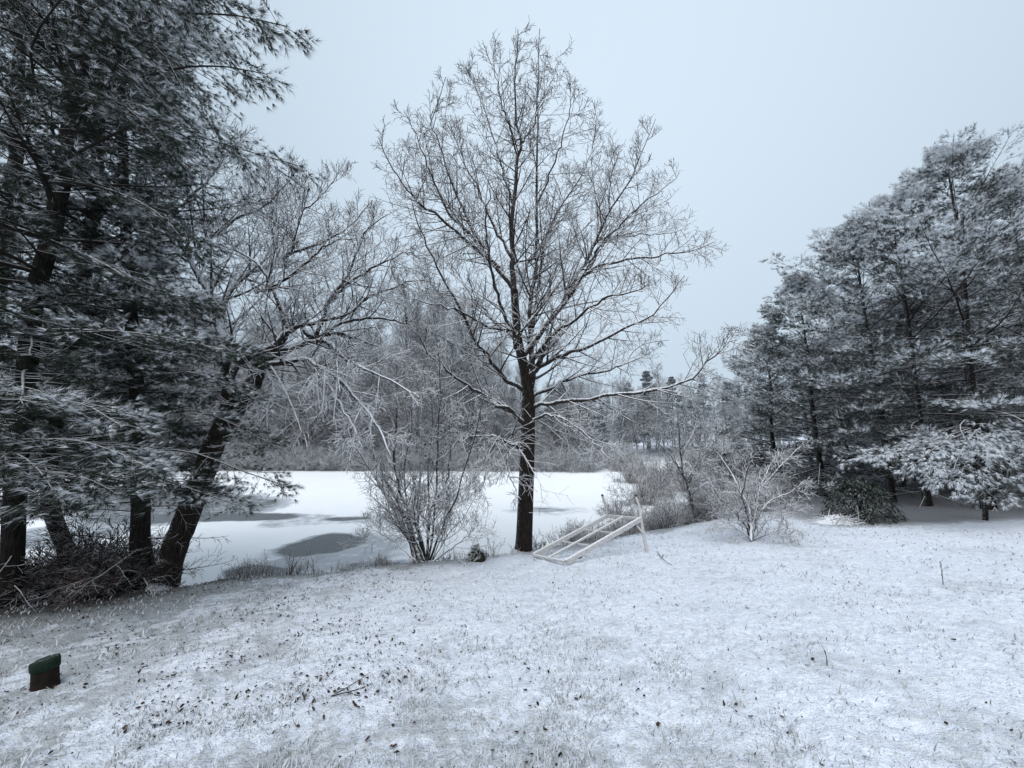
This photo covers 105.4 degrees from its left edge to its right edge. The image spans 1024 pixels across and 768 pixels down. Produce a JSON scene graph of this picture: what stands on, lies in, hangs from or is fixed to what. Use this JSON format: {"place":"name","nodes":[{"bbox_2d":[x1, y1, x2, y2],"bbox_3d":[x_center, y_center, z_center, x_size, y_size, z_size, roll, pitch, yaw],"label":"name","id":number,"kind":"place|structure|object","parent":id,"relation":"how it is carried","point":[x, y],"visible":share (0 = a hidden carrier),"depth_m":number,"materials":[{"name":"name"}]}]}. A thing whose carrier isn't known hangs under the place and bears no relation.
{"place":"outdoors","nodes":[
{"label":"outdoors","id":0,"kind":"place"},
{"bbox_2d":[0,461,703,594],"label":"frozen pond","id":1,"kind":"structure","parent":0,"point":[325,516],"depth_m":14.37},
{"bbox_2d":[0,422,1023,767],"bbox_3d":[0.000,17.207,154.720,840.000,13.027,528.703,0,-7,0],"label":"ground","id":2,"kind":"structure","parent":0,"point":[704,578],"depth_m":3.48,"materials":[{"name":"snow"}]},
{"bbox_2d":[0,552,70,604],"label":"brush thicket","id":3,"kind":"object","parent":2,"relation":"on","point":[34,563],"visible":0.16,"depth_m":6.10,"materials":[{"name":"plant"}]},
{"bbox_2d":[28,653,60,691],"bbox_3d":[-4.016,2.502,3.359,0.238,0.286,0.178,0,-7,0],"label":"stump","id":4,"kind":"object","parent":2,"relation":"on","point":[44,672],"visible":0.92,"depth_m":3.32,"materials":[{"name":"brown wood"}]},
{"bbox_2d":[3,521,128,609],"bbox_3d":[-7.656,3.064,6.409,2.436,1.623,1.951,-1,-7,6],"label":"brush thicket","id":5,"kind":"object","parent":2,"relation":"on","point":[70,564],"visible":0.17,"depth_m":6.21,"materials":[{"name":"plant"}]},
{"bbox_2d":[0,509,163,603],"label":"brush thicket","id":6,"kind":"object","parent":2,"relation":"on","point":[89,565],"visible":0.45,"depth_m":6.17,"materials":[{"name":"plant"}]},
{"bbox_2d":[0,1,164,555],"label":"pine tree","id":7,"kind":"object","parent":2,"relation":"on","point":[14,165],"visible":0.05,"depth_m":8.63,"materials":[{"name":"green plant"}]},
{"bbox_2d":[45,559,123,606],"bbox_3d":[-6.584,3.080,6.039,0.966,0.615,0.802,-7,-10,44],"label":"brush thicket","id":8,"kind":"object","parent":2,"relation":"on","point":[102,584],"visible":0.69,"depth_m":5.94,"materials":[{"name":"plant"}]},
{"bbox_2d":[6,499,170,608],"bbox_3d":[-7.041,2.875,6.660,2.128,1.770,2.658,5,-9,-35],"label":"brush thicket","id":9,"kind":"object","parent":2,"relation":"on","point":[85,542],"visible":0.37,"depth_m":6.27,"materials":[{"name":"plant"}]},
{"bbox_2d":[71,320,125,445],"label":"woodland tree","id":10,"kind":"object","parent":2,"relation":"on","point":[104,401],"visible":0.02,"depth_m":34.88,"materials":[{"name":"grey plant"}]},
{"bbox_2d":[0,0,238,604],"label":"pine tree","id":11,"kind":"object","parent":2,"relation":"on","point":[33,188],"visible":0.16,"depth_m":7.20,"materials":[{"name":"green plant"}]},
{"bbox_2d":[78,529,201,601],"bbox_3d":[-6.236,3.050,6.612,1.772,1.180,1.419,4,-8,-29],"label":"brush thicket","id":12,"kind":"object","parent":2,"relation":"on","point":[145,572],"visible":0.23,"depth_m":6.40,"materials":[{"name":"plant"}]},
{"bbox_2d":[0,0,305,597],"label":"pine tree","id":13,"kind":"object","parent":2,"relation":"on","point":[140,513],"visible":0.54,"depth_m":6.60,"materials":[{"name":"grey plant"}]},
{"bbox_2d":[0,0,330,613],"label":"pine tree","id":14,"kind":"object","parent":2,"relation":"on","point":[19,469],"visible":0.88,"depth_m":5.49,"materials":[{"name":"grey plant"}]},
{"bbox_2d":[119,288,232,443],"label":"woodland tree","id":15,"kind":"object","parent":2,"relation":"on","point":[187,415],"visible":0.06,"depth_m":37.55,"materials":[{"name":"grey plant"}]},
{"bbox_2d":[180,329,248,437],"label":"woodland tree","id":16,"kind":"object","parent":2,"relation":"on","point":[214,371],"visible":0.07,"depth_m":35.15,"materials":[{"name":"grey plant"}]},
{"bbox_2d":[213,322,291,451],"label":"woodland tree","id":17,"kind":"object","parent":2,"relation":"on","point":[245,378],"visible":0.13,"depth_m":37.24,"materials":[{"name":"grey plant"}]},
{"bbox_2d":[230,331,290,458],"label":"woodland tree","id":18,"kind":"object","parent":2,"relation":"on","point":[268,387],"visible":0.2,"depth_m":35.43,"materials":[{"name":"grey plant"}]},
{"bbox_2d":[239,297,304,450],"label":"woodland tree","id":19,"kind":"object","parent":2,"relation":"on","point":[281,376],"visible":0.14,"depth_m":40.52,"materials":[{"name":"grey plant"}]},
{"bbox_2d":[266,339,328,458],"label":"woodland tree","id":20,"kind":"object","parent":2,"relation":"on","point":[299,410],"visible":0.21,"depth_m":37.28,"materials":[{"name":"grey plant"}]},
{"bbox_2d":[132,108,468,591],"bbox_3d":[-4.531,-1.431,7.814,7.280,10.427,3.947,0,-7,0],"label":"leaning tree","id":21,"kind":"object","parent":2,"relation":"on","point":[168,555],"visible":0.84,"depth_m":7.50,"materials":[{"name":"grey plant"}]},
{"bbox_2d":[279,350,322,450],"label":"woodland tree","id":22,"kind":"object","parent":2,"relation":"on","point":[295,403],"visible":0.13,"depth_m":39.30,"materials":[{"name":"grey plant"}]},
{"bbox_2d":[278,323,339,464],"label":"woodland tree","id":23,"kind":"object","parent":2,"relation":"on","point":[311,432],"visible":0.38,"depth_m":35.04,"materials":[{"name":"grey plant"}]},
{"bbox_2d":[3,375,648,473],"bbox_3d":[-18.554,4.431,44.958,68.684,10.181,28.464,0,-7,0],"label":"shore brush","id":24,"kind":"object","parent":2,"relation":"on","point":[323,454],"visible":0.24,"depth_m":34.52,"materials":[{"name":"plant"}]},
{"bbox_2d":[303,331,365,457],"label":"woodland tree","id":25,"kind":"object","parent":2,"relation":"on","point":[338,343],"visible":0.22,"depth_m":36.93,"materials":[{"name":"grey plant"}]},
{"bbox_2d":[296,302,374,436],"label":"woodland tree","id":26,"kind":"object","parent":2,"relation":"on","point":[355,315],"visible":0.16,"depth_m":40.54,"materials":[{"name":"grey plant"}]},
{"bbox_2d":[336,310,393,461],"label":"woodland tree","id":27,"kind":"object","parent":2,"relation":"on","point":[376,333],"visible":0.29,"depth_m":37.18,"materials":[{"name":"grey plant"}]},
{"bbox_2d":[332,328,402,452],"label":"woodland tree","id":28,"kind":"object","parent":2,"relation":"on","point":[374,379],"visible":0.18,"depth_m":37.73,"materials":[{"name":"grey plant"}]},
{"bbox_2d":[352,356,392,463],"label":"woodland tree","id":29,"kind":"object","parent":2,"relation":"on","point":[377,413],"visible":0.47,"depth_m":35.52,"materials":[{"name":"grey plant"}]},
{"bbox_2d":[355,260,433,449],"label":"woodland tree","id":30,"kind":"object","parent":2,"relation":"on","point":[404,339],"visible":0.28,"depth_m":37.60,"materials":[{"name":"grey plant"}]},
{"bbox_2d":[378,302,451,464],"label":"woodland tree","id":31,"kind":"object","parent":2,"relation":"on","point":[414,338],"visible":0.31,"depth_m":35.49,"materials":[{"name":"grey plant"}]},
{"bbox_2d":[333,302,504,566],"bbox_3d":[-1.686,0.920,7.875,5.387,5.518,2.165,-6,-9,38],"label":"multi stem shrub","id":32,"kind":"object","parent":2,"relation":"on","point":[408,515],"visible":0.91,"depth_m":7.61,"materials":[{"name":"plant"}]},
{"bbox_2d":[402,283,467,466],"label":"woodland tree","id":33,"kind":"object","parent":2,"relation":"on","point":[444,379],"visible":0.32,"depth_m":35.07,"materials":[{"name":"grey plant"}]},
{"bbox_2d":[419,289,462,431],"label":"woodland tree","id":34,"kind":"object","parent":2,"relation":"on","point":[438,340],"visible":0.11,"depth_m":39.38,"materials":[{"name":"grey plant"}]},
{"bbox_2d":[427,295,484,455],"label":"woodland tree","id":35,"kind":"object","parent":2,"relation":"on","point":[455,367],"visible":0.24,"depth_m":37.41,"materials":[{"name":"grey plant"}]},
{"bbox_2d":[440,342,489,449],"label":"woodland pine","id":36,"kind":"object","parent":2,"relation":"on","point":[467,400],"visible":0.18,"depth_m":37.52,"materials":[{"name":"grey plant"}]},
{"bbox_2d":[466,544,487,561],"bbox_3d":[-0.674,3.224,7.485,0.428,0.349,0.362,0,-7,0],"label":"rotten stump","id":37,"kind":"object","parent":2,"relation":"on","point":[482,556],"visible":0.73,"depth_m":7.40,"materials":[{"name":"grey wood"}]},
{"bbox_2d":[439,294,514,464],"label":"woodland tree","id":38,"kind":"object","parent":2,"relation":"on","point":[471,397],"visible":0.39,"depth_m":35.43,"materials":[{"name":"grey plant"}]},
{"bbox_2d":[475,345,516,456],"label":"woodland tree","id":39,"kind":"object","parent":2,"relation":"on","point":[511,376],"visible":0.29,"depth_m":38.73,"materials":[{"name":"grey plant"}]},
{"bbox_2d":[0,538,1022,767],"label":"leaf litter","id":40,"kind":"object","parent":2,"relation":"on","point":[124,728],"visible":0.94,"depth_m":3.31,"materials":[{"name":"brown plant"}]},
{"bbox_2d":[478,335,546,464],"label":"woodland tree","id":41,"kind":"object","parent":2,"relation":"on","point":[506,423],"visible":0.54,"depth_m":35.10,"materials":[{"name":"grey plant"}]},
{"bbox_2d":[502,376,538,456],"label":"woodland tree","id":42,"kind":"object","parent":2,"relation":"on","point":[514,388],"visible":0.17,"depth_m":37.10,"materials":[{"name":"grey plant"}]},
{"bbox_2d":[535,384,566,450],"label":"woodland pine","id":43,"kind":"object","parent":2,"relation":"on","point":[554,406],"visible":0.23,"depth_m":38.30,"materials":[{"name":"grey plant"}]},
{"bbox_2d":[539,381,563,459],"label":"woodland tree","id":44,"kind":"object","parent":2,"relation":"on","point":[550,410],"visible":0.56,"depth_m":35.46,"materials":[{"name":"grey plant"}]},
{"bbox_2d":[370,15,759,552],"bbox_3d":[1.021,-3.269,9.012,8.511,13.850,5.362,0,-7,0],"label":"bare tree","id":45,"kind":"object","parent":2,"relation":"on","point":[527,419],"visible":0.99,"depth_m":8.96,"materials":[{"name":"grey plant"}]},
{"bbox_2d":[551,398,580,451],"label":"woodland tree","id":46,"kind":"object","parent":2,"relation":"on","point":[559,408],"visible":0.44,"depth_m":36.03,"materials":[{"name":"grey plant"}]},
{"bbox_2d":[554,381,581,458],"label":"woodland tree","id":47,"kind":"object","parent":2,"relation":"on","point":[570,385],"visible":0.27,"depth_m":38.00,"materials":[{"name":"grey plant"}]},
{"bbox_2d":[556,518,606,543],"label":"bank bush","id":48,"kind":"object","parent":2,"relation":"on","point":[575,536],"visible":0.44,"depth_m":9.26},
{"bbox_2d":[565,378,599,463],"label":"woodland tree","id":49,"kind":"object","parent":2,"relation":"on","point":[580,391],"visible":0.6,"depth_m":34.82,"materials":[{"name":"grey plant"}]},
{"bbox_2d":[532,494,648,564],"bbox_3d":[1.542,2.764,7.531,2.074,1.118,1.079,4,-8,-26],"label":"metal frame","id":50,"kind":"object","parent":2,"relation":"on","point":[580,554],"visible":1,"depth_m":7.51,"materials":[{"name":"white paint"}]},
{"bbox_2d":[595,406,614,456],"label":"woodland pine","id":51,"kind":"object","parent":2,"relation":"on","point":[602,426],"visible":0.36,"depth_m":42.53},
{"bbox_2d":[604,379,622,443],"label":"woodland tree","id":52,"kind":"object","parent":2,"relation":"on","point":[614,383],"visible":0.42,"depth_m":57.48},
{"bbox_2d":[593,489,638,518],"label":"bank bush","id":53,"kind":"object","parent":2,"relation":"on","point":[613,509],"visible":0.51,"depth_m":14.95,"materials":[{"name":"plant"}]},
{"bbox_2d":[602,450,641,471],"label":"bank bush","id":54,"kind":"object","parent":2,"relation":"on","point":[616,467],"visible":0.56,"depth_m":33.30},
{"bbox_2d":[608,391,638,445],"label":"woodland tree","id":55,"kind":"object","parent":2,"relation":"on","point":[618,425],"visible":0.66,"depth_m":47.33,"materials":[{"name":"grey plant"}]},
{"bbox_2d":[597,512,649,536],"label":"bank bush","id":56,"kind":"object","parent":2,"relation":"on","point":[616,527],"visible":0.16,"depth_m":10.27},
{"bbox_2d":[609,375,642,447],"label":"woodland tree","id":57,"kind":"object","parent":2,"relation":"on","point":[621,389],"visible":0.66,"depth_m":48.26,"materials":[{"name":"grey plant"}]},
{"bbox_2d":[604,459,648,483],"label":"bank bush","id":58,"kind":"object","parent":2,"relation":"on","point":[628,473],"visible":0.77,"depth_m":25.27,"materials":[{"name":"plant"}]},
{"bbox_2d":[612,382,645,446],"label":"woodland pine","id":59,"kind":"object","parent":2,"relation":"on","point":[637,418],"visible":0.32,"depth_m":49.46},
{"bbox_2d":[602,469,672,508],"bbox_3d":[5.755,5.026,17.819,2.870,2.231,2.994,2,-8,-12],"label":"bank bush","id":60,"kind":"object","parent":2,"relation":"on","point":[640,493],"visible":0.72,"depth_m":17.43,"materials":[{"name":"plant"}]},
{"bbox_2d":[623,394,652,453],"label":"woodland tree","id":61,"kind":"object","parent":2,"relation":"on","point":[640,412],"visible":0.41,"depth_m":50.17,"materials":[{"name":"grey plant"}]},
{"bbox_2d":[621,449,658,474],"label":"bank bush","id":62,"kind":"object","parent":2,"relation":"on","point":[636,462],"visible":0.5,"depth_m":30.55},
{"bbox_2d":[639,394,655,452],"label":"woodland tree","id":63,"kind":"object","parent":2,"relation":"on","point":[641,415],"visible":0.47,"depth_m":50.95,"materials":[{"name":"grey plant"}]},
{"bbox_2d":[634,370,668,451],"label":"woodland pine","id":64,"kind":"object","parent":2,"relation":"on","point":[647,377],"visible":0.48,"depth_m":51.96,"materials":[{"name":"plant"}]},
{"bbox_2d":[630,461,678,487],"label":"bank bush","id":65,"kind":"object","parent":2,"relation":"on","point":[656,471],"visible":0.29,"depth_m":23.12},
{"bbox_2d":[631,457,679,499],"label":"bank bush","id":66,"kind":"object","parent":2,"relation":"on","point":[660,488],"visible":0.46,"depth_m":19.48,"materials":[{"name":"plant"}]},
{"bbox_2d":[645,387,667,456],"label":"woodland tree","id":67,"kind":"object","parent":2,"relation":"on","point":[661,430],"visible":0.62,"depth_m":47.84,"materials":[{"name":"grey plant"}]},
{"bbox_2d":[647,360,686,451],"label":"woodland tree","id":68,"kind":"object","parent":2,"relation":"on","point":[659,379],"visible":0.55,"depth_m":52.36,"materials":[{"name":"grey plant"}]},
{"bbox_2d":[642,450,696,480],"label":"bank bush","id":69,"kind":"object","parent":2,"relation":"on","point":[665,464],"visible":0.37,"depth_m":26.25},
{"bbox_2d":[637,500,701,528],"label":"bank bush","id":70,"kind":"object","parent":2,"relation":"on","point":[670,518],"visible":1,"depth_m":10.08,"materials":[{"name":"plant"}]},
{"bbox_2d":[652,376,693,448],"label":"woodland pine","id":71,"kind":"object","parent":2,"relation":"on","point":[671,379],"visible":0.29,"depth_m":53.54,"materials":[{"name":"grey plant"}]},
{"bbox_2d":[656,384,690,451],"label":"woodland tree","id":72,"kind":"object","parent":2,"relation":"on","point":[666,410],"visible":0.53,"depth_m":48.02,"materials":[{"name":"grey plant"}]},
{"bbox_2d":[647,499,719,527],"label":"bank bush","id":73,"kind":"object","parent":2,"relation":"on","point":[691,518],"visible":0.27,"depth_m":11.06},
{"bbox_2d":[659,457,710,491],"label":"bank bush","id":74,"kind":"object","parent":2,"relation":"on","point":[680,485],"visible":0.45,"depth_m":21.49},
{"bbox_2d":[635,407,739,522],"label":"sapling","id":75,"kind":"object","parent":2,"relation":"on","point":[681,453],"visible":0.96,"depth_m":10.56,"materials":[{"name":"grey plant"}]},
{"bbox_2d":[671,438,706,470],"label":"bank bush","id":76,"kind":"object","parent":2,"relation":"on","point":[688,458],"visible":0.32,"depth_m":27.60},
{"bbox_2d":[687,384,705,443],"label":"woodland tree","id":77,"kind":"object","parent":2,"relation":"on","point":[697,404],"visible":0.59,"depth_m":51.02,"materials":[{"name":"grey plant"}]},
{"bbox_2d":[672,484,729,520],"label":"bank bush","id":78,"kind":"object","parent":2,"relation":"on","point":[695,505],"visible":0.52,"depth_m":11.02,"materials":[{"name":"plant"}]},
{"bbox_2d":[695,372,718,441],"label":"woodland pine","id":79,"kind":"object","parent":2,"relation":"on","point":[705,398],"visible":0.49,"depth_m":59.67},
{"bbox_2d":[703,387,722,445],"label":"woodland tree","id":80,"kind":"object","parent":2,"relation":"on","point":[716,408],"visible":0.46,"depth_m":49.58,"materials":[{"name":"grey plant"}]},
{"bbox_2d":[682,481,749,517],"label":"bank bush","id":81,"kind":"object","parent":2,"relation":"on","point":[722,496],"visible":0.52,"depth_m":10.85,"materials":[{"name":"plant"}]},
{"bbox_2d":[697,450,763,489],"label":"bank bush","id":82,"kind":"object","parent":2,"relation":"on","point":[734,472],"visible":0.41,"depth_m":15.61,"materials":[{"name":"plant"}]},
{"bbox_2d":[702,477,770,508],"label":"bank bush","id":83,"kind":"object","parent":2,"relation":"on","point":[751,492],"visible":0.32,"depth_m":11.64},
{"bbox_2d":[689,439,816,546],"bbox_3d":[5.149,2.269,8.258,2.106,2.270,2.590,-6,-10,40],"label":"snowy shrub","id":84,"kind":"object","parent":2,"relation":"on","point":[750,522],"visible":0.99,"depth_m":8.12,"materials":[{"name":"plant"}]},
{"bbox_2d":[725,479,791,511],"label":"bank bush","id":85,"kind":"object","parent":2,"relation":"on","point":[769,504],"visible":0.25,"depth_m":11.54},
{"bbox_2d":[739,467,803,503],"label":"bank bush","id":86,"kind":"object","parent":2,"relation":"on","point":[785,489],"visible":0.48,"depth_m":13.02,"materials":[{"name":"plant"}]},
{"bbox_2d":[737,445,807,484],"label":"bank bush","id":87,"kind":"object","parent":2,"relation":"on","point":[781,468],"visible":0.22,"depth_m":16.30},
{"bbox_2d":[665,322,912,495],"bbox_3d":[11.078,1.032,17.175,7.599,7.566,9.025,0,-7,0],"label":"pine tree","id":88,"kind":"object","parent":2,"relation":"on","point":[770,420],"visible":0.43,"depth_m":16.64,"materials":[{"name":"green plant"}]},
{"bbox_2d":[738,339,859,469],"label":"pine tree","id":89,"kind":"object","parent":2,"relation":"on","point":[797,422],"visible":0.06,"depth_m":23.19,"materials":[{"name":"green plant"}]},
{"bbox_2d":[691,267,962,496],"bbox_3d":[10.899,-0.034,14.631,7.638,8.810,7.450,-3,-8,24],"label":"pine tree","id":90,"kind":"object","parent":2,"relation":"on","point":[774,314],"visible":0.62,"depth_m":14.15,"materials":[{"name":"green plant"}]},
{"bbox_2d":[766,329,912,477],"bbox_3d":[16.877,0.945,20.297,6.531,8.232,6.593,-7,-10,43],"label":"pine tree","id":91,"kind":"object","parent":2,"relation":"on","point":[791,422],"visible":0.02,"depth_m":20.35,"materials":[{"name":"green plant"}]},
{"bbox_2d":[803,508,889,526],"bbox_3d":[8.153,3.247,9.530,1.788,0.514,1.263,0,-7,0],"label":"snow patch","id":92,"kind":"object","parent":2,"relation":"on","point":[833,519],"visible":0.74,"depth_m":9.48,"materials":[{"name":"snow"}]},
{"bbox_2d":[744,340,952,490],"bbox_3d":[14.473,1.352,17.389,6.839,6.809,8.123,-6,-10,41],"label":"pine tree","id":93,"kind":"object","parent":2,"relation":"on","point":[798,436],"visible":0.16,"depth_m":17.12,"materials":[{"name":"grey plant"}]},
{"bbox_2d":[761,296,960,483],"bbox_3d":[16.369,0.252,18.256,7.434,9.384,7.368,-2,-8,14],"label":"pine tree","id":94,"kind":"object","parent":2,"relation":"on","point":[844,379],"visible":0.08,"depth_m":18.46,"materials":[{"name":"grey plant"}]},
{"bbox_2d":[818,476,908,524],"bbox_3d":[8.959,2.872,10.012,2.029,1.290,1.632,0,-7,0],"label":"evergreen bush","id":95,"kind":"object","parent":2,"relation":"on","point":[857,487],"visible":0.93,"depth_m":9.77,"materials":[{"name":"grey plant"}]},
{"bbox_2d":[734,207,1023,505],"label":"pine tree","id":96,"kind":"object","parent":2,"relation":"on","point":[890,486],"visible":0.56,"depth_m":12.43,"materials":[{"name":"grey plant"}]},
{"bbox_2d":[779,174,1023,510],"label":"pine tree","id":97,"kind":"object","parent":2,"relation":"on","point":[914,195],"visible":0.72,"depth_m":11.47,"materials":[{"name":"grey plant"}]},
{"bbox_2d":[784,118,1023,509],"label":"pine tree","id":98,"kind":"object","parent":2,"relation":"on","point":[947,157],"visible":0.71,"depth_m":11.24,"materials":[{"name":"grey plant"}]},
{"bbox_2d":[795,294,1020,499],"bbox_3d":[15.559,0.273,15.709,7.078,8.370,7.256,-5,-9,35],"label":"pine tree","id":99,"kind":"object","parent":2,"relation":"on","point":[882,466],"visible":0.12,"depth_m":15.15,"materials":[{"name":"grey plant"}]},
{"bbox_2d":[821,265,1023,496],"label":"pine tree","id":100,"kind":"object","parent":2,"relation":"on","point":[948,294],"visible":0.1,"depth_m":13.48,"materials":[{"name":"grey plant"}]},
{"bbox_2d":[828,169,1023,471],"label":"pine tree","id":101,"kind":"object","parent":2,"relation":"on","point":[1014,194],"visible":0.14,"depth_m":13.07,"materials":[{"name":"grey plant"}]},
{"bbox_2d":[833,415,1023,520],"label":"young pine","id":102,"kind":"object","parent":2,"relation":"on","point":[937,440],"visible":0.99,"depth_m":8.65,"materials":[{"name":"white plant"}]},
{"bbox_2d":[843,231,1023,489],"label":"pine tree","id":103,"kind":"object","parent":2,"relation":"on","point":[1020,241],"visible":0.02,"depth_m":14.95,"materials":[{"name":"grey plant"}]},
{"bbox_2d":[844,258,1023,485],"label":"pine tree","id":104,"kind":"object","parent":2,"relation":"on","point":[887,287],"visible":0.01,"depth_m":16.43,"materials":[{"name":"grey plant"}]},
{"bbox_2d":[891,246,1023,489],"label":"pine tree","id":105,"kind":"object","parent":2,"relation":"on","point":[987,294],"visible":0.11,"depth_m":14.71,"materials":[{"name":"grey plant"}]},
{"bbox_2d":[0,0,1023,424],"label":"sky","id":106,"kind":"structure","parent":0,"point":[778,118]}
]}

